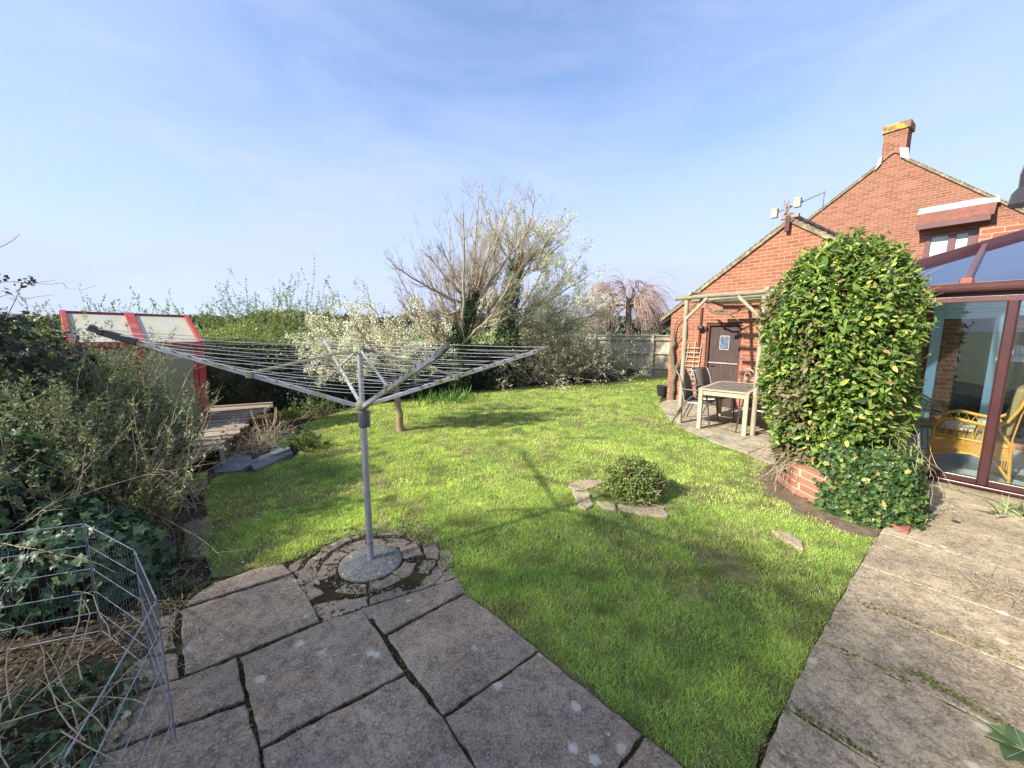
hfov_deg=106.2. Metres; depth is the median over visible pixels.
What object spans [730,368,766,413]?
iron bench
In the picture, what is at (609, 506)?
stepping stone
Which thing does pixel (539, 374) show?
blossom thicket
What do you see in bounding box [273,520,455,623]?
sett crumbs
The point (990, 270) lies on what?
conservatory
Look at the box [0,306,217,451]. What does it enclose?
shrub
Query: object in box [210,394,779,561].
daisies
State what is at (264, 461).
slate slab
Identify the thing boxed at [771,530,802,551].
stepping stone
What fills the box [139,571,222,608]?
weed
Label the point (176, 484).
twiggy shrub
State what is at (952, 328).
brick wall
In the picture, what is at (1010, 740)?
broad leaf plant
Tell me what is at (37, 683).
garden bed
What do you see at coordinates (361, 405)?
rotary dryer
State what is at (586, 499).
stepping stone
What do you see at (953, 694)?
path moss
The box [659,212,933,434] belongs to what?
garage
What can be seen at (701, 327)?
wall lamp
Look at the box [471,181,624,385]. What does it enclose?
blossom tree
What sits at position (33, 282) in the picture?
climber twigs
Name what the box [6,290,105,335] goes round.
hedge shrub
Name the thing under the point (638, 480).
round bush
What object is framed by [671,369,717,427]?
garden chair
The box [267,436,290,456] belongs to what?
slate slab
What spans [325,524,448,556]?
sett bedding
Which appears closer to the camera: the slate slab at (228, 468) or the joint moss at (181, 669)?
the joint moss at (181, 669)
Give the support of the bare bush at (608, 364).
on the dug soil
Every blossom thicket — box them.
[479,311,631,392]
[521,309,653,383]
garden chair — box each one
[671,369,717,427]
[686,366,734,422]
[735,392,774,432]
[747,391,764,425]
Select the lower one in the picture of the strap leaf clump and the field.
the strap leaf clump
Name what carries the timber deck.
on the ground at (88, 660)
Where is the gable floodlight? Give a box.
[770,191,825,220]
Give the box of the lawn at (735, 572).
[203,376,873,767]
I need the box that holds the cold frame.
[59,310,209,423]
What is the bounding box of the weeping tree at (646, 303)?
[575,268,680,334]
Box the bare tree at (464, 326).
[382,171,545,393]
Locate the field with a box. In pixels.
[235,330,669,344]
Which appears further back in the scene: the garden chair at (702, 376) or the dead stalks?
the garden chair at (702, 376)
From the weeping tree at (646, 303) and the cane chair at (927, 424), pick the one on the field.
the weeping tree at (646, 303)
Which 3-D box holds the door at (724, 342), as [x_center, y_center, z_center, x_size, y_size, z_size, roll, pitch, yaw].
[4.763,-0.399,8.694,0.077,1.815,0.644,-6,10,-36]
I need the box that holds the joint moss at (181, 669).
[111,532,645,766]
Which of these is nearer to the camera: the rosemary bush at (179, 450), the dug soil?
the rosemary bush at (179, 450)
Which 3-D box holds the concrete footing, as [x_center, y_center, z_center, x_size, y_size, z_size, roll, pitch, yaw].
[-1.060,1.339,2.891,0.452,0.058,0.452,0,8,0]
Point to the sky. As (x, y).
(151, 147)
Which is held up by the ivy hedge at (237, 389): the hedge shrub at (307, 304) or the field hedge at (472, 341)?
the hedge shrub at (307, 304)
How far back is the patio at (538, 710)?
1.86 m
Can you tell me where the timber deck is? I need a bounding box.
[165,402,272,475]
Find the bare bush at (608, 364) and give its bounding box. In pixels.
[597,345,623,373]
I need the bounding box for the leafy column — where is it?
[747,221,945,482]
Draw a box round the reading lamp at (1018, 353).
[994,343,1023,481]
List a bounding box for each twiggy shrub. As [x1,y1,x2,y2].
[0,365,240,540]
[38,445,197,537]
[42,442,202,519]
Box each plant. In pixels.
[261,428,330,452]
[269,407,317,423]
[290,396,347,416]
[472,373,520,387]
[626,367,640,375]
[974,495,1023,518]
[982,721,1023,761]
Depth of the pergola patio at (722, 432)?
6.78 m
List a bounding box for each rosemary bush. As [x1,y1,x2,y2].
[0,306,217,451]
[0,353,219,541]
[43,379,208,481]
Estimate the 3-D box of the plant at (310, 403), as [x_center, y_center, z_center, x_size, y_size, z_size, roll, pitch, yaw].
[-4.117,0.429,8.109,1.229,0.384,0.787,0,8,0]
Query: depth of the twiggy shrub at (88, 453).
2.86 m
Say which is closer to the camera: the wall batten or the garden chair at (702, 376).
the garden chair at (702, 376)
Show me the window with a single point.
(935, 244)
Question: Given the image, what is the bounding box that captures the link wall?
[968,222,1023,451]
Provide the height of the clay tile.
0.022 m
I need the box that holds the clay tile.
[892,524,910,533]
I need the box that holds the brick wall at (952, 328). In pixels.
[929,319,962,429]
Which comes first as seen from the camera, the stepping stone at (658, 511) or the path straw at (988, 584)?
the path straw at (988, 584)
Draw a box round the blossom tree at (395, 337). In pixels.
[269,277,456,431]
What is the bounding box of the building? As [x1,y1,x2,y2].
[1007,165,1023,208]
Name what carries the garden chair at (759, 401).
on the pergola patio at (722, 432)
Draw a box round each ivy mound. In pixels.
[0,308,98,425]
[0,417,90,544]
[0,490,178,639]
[0,657,148,767]
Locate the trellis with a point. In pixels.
(693, 357)
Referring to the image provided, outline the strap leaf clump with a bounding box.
[409,385,493,406]
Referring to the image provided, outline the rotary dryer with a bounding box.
[87,325,549,559]
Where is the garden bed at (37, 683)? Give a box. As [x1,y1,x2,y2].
[0,478,211,767]
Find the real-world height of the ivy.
0.916 m
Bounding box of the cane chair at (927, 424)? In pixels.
[904,387,944,452]
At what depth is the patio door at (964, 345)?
5.68 m
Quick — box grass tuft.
[166,528,220,566]
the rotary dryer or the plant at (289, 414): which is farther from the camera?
the plant at (289, 414)
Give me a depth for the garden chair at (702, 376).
7.62 m
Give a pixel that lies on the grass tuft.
(185, 550)
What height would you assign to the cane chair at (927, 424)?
0.954 m
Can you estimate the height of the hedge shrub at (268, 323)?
2.918 m
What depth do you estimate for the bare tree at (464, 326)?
10.16 m
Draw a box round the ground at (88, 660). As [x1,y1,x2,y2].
[0,378,872,767]
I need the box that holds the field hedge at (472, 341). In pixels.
[198,326,560,344]
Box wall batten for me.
[697,308,702,353]
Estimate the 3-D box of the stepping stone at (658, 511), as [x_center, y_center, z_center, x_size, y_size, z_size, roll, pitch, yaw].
[1.262,1.234,3.696,0.462,0.042,0.217,1,8,6]
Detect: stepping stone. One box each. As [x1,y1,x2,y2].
[568,480,604,491]
[572,491,593,510]
[596,501,615,511]
[618,504,667,518]
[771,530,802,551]
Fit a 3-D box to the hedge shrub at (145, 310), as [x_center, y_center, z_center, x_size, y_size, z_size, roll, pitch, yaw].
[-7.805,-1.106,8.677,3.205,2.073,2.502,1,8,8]
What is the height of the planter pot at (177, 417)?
0.307 m
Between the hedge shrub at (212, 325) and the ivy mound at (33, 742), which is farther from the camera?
the hedge shrub at (212, 325)
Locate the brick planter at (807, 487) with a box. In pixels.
[777,458,841,503]
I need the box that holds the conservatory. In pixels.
[897,229,1023,498]
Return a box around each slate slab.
[212,453,251,474]
[250,451,292,471]
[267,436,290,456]
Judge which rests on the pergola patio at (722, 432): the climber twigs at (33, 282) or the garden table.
the garden table
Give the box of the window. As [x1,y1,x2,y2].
[923,228,978,257]
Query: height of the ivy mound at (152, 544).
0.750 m
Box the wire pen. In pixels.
[0,520,177,767]
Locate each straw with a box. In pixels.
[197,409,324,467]
[912,553,1023,612]
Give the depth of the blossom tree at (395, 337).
6.15 m
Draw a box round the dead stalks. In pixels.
[251,403,283,447]
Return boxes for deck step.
[130,472,207,497]
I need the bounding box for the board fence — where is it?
[585,334,669,377]
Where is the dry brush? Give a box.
[0,344,275,592]
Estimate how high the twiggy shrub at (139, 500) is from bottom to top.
0.805 m
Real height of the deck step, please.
0.142 m
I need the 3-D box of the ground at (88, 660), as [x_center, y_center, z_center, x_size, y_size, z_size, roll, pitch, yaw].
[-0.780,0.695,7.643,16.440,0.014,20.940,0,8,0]
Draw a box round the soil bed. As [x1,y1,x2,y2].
[754,464,881,538]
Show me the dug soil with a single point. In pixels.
(611, 379)
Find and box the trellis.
[685,341,701,379]
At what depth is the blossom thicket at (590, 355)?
13.12 m
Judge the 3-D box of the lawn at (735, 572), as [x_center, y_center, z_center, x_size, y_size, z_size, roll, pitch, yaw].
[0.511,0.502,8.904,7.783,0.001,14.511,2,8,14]
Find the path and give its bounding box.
[760,479,1023,767]
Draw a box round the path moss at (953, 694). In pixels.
[782,482,1023,765]
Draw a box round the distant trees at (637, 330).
[0,307,670,337]
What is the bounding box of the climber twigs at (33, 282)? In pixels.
[0,234,92,319]
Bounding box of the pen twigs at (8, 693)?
[0,518,255,767]
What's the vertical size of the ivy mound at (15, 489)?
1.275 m
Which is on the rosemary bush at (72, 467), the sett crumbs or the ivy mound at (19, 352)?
the ivy mound at (19, 352)
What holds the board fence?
on the ground at (88, 660)
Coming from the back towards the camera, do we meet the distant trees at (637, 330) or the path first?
the distant trees at (637, 330)
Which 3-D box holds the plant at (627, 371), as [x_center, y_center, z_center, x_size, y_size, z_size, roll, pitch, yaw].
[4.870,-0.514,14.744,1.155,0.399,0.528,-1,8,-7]
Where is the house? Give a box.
[807,119,1023,259]
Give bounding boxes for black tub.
[656,385,666,396]
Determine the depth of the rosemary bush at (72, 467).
2.94 m
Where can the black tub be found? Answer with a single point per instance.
(661, 390)
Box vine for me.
[669,302,754,399]
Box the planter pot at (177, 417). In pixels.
[170,410,184,431]
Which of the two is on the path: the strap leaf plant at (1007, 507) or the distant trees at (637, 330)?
the strap leaf plant at (1007, 507)
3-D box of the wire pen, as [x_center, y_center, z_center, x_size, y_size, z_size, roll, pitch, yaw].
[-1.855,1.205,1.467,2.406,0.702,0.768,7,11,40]
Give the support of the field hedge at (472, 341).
on the field
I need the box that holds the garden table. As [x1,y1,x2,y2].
[696,381,764,435]
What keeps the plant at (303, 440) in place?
on the ground at (88, 660)
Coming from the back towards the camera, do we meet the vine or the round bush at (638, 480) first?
the vine
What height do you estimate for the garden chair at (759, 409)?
0.991 m
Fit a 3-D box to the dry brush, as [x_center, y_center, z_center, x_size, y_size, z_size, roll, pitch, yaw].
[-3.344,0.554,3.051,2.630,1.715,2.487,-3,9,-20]
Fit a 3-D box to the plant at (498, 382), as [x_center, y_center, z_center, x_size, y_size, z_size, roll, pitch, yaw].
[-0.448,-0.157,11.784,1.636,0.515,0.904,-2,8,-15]
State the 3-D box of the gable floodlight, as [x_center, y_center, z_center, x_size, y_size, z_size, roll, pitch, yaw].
[5.349,-3.329,7.238,0.137,0.405,0.825,-7,11,-41]
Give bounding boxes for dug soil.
[583,373,630,382]
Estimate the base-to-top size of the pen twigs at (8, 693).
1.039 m
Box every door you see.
[708,326,739,407]
[916,300,1023,441]
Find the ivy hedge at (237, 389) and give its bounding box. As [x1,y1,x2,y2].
[8,309,585,411]
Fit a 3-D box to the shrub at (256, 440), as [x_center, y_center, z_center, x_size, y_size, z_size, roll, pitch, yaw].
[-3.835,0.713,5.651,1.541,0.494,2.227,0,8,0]
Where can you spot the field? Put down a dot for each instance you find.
(485, 337)
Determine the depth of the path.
2.06 m
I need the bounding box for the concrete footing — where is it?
[338,544,401,582]
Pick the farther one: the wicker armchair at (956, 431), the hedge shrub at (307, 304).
the hedge shrub at (307, 304)
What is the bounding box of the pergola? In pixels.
[675,286,779,435]
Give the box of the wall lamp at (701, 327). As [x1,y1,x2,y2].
[698,325,707,330]
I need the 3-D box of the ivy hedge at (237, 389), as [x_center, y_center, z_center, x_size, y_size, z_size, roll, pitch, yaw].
[-3.212,-0.732,10.338,15.638,2.192,2.431,-6,10,-36]
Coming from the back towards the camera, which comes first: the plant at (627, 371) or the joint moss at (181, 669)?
the plant at (627, 371)
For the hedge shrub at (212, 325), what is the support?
on the ivy hedge at (237, 389)
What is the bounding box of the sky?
[0,0,1023,330]
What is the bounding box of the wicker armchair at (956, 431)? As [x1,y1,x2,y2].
[927,385,1023,482]
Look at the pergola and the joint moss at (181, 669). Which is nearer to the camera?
the joint moss at (181, 669)
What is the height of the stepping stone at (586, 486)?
0.042 m
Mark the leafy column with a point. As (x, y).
(848, 312)
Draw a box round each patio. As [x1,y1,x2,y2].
[91,516,682,767]
[661,399,776,463]
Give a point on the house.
(914, 204)
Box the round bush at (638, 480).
[587,454,674,505]
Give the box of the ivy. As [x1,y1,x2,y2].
[737,426,952,531]
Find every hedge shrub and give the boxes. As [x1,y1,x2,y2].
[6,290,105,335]
[35,284,215,337]
[152,289,295,340]
[192,252,379,341]
[213,275,398,343]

